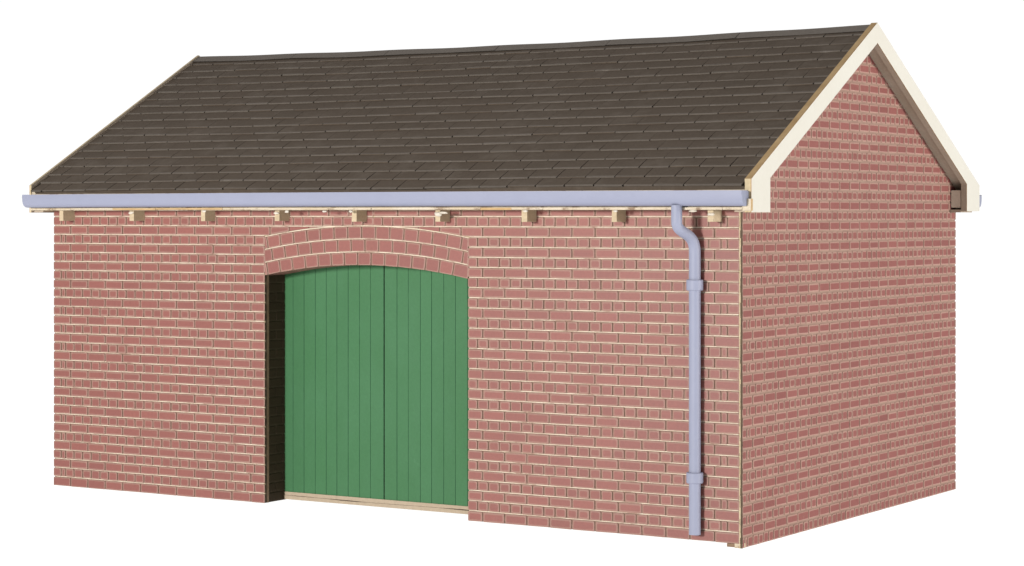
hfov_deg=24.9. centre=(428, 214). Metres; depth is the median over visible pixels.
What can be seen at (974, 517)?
ground
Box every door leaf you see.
[285,265,384,498]
[385,266,468,505]
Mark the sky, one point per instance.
(69, 68)
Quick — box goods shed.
[22,23,981,548]
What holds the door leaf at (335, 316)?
in the goods shed
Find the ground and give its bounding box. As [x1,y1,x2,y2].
[0,217,1023,565]
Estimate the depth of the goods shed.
21.08 m
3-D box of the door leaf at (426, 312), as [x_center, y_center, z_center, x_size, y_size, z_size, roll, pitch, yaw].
[0.088,1.502,20.957,1.151,2.243,0.032,0,0,33]
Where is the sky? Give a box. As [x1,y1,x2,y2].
[0,0,1023,216]

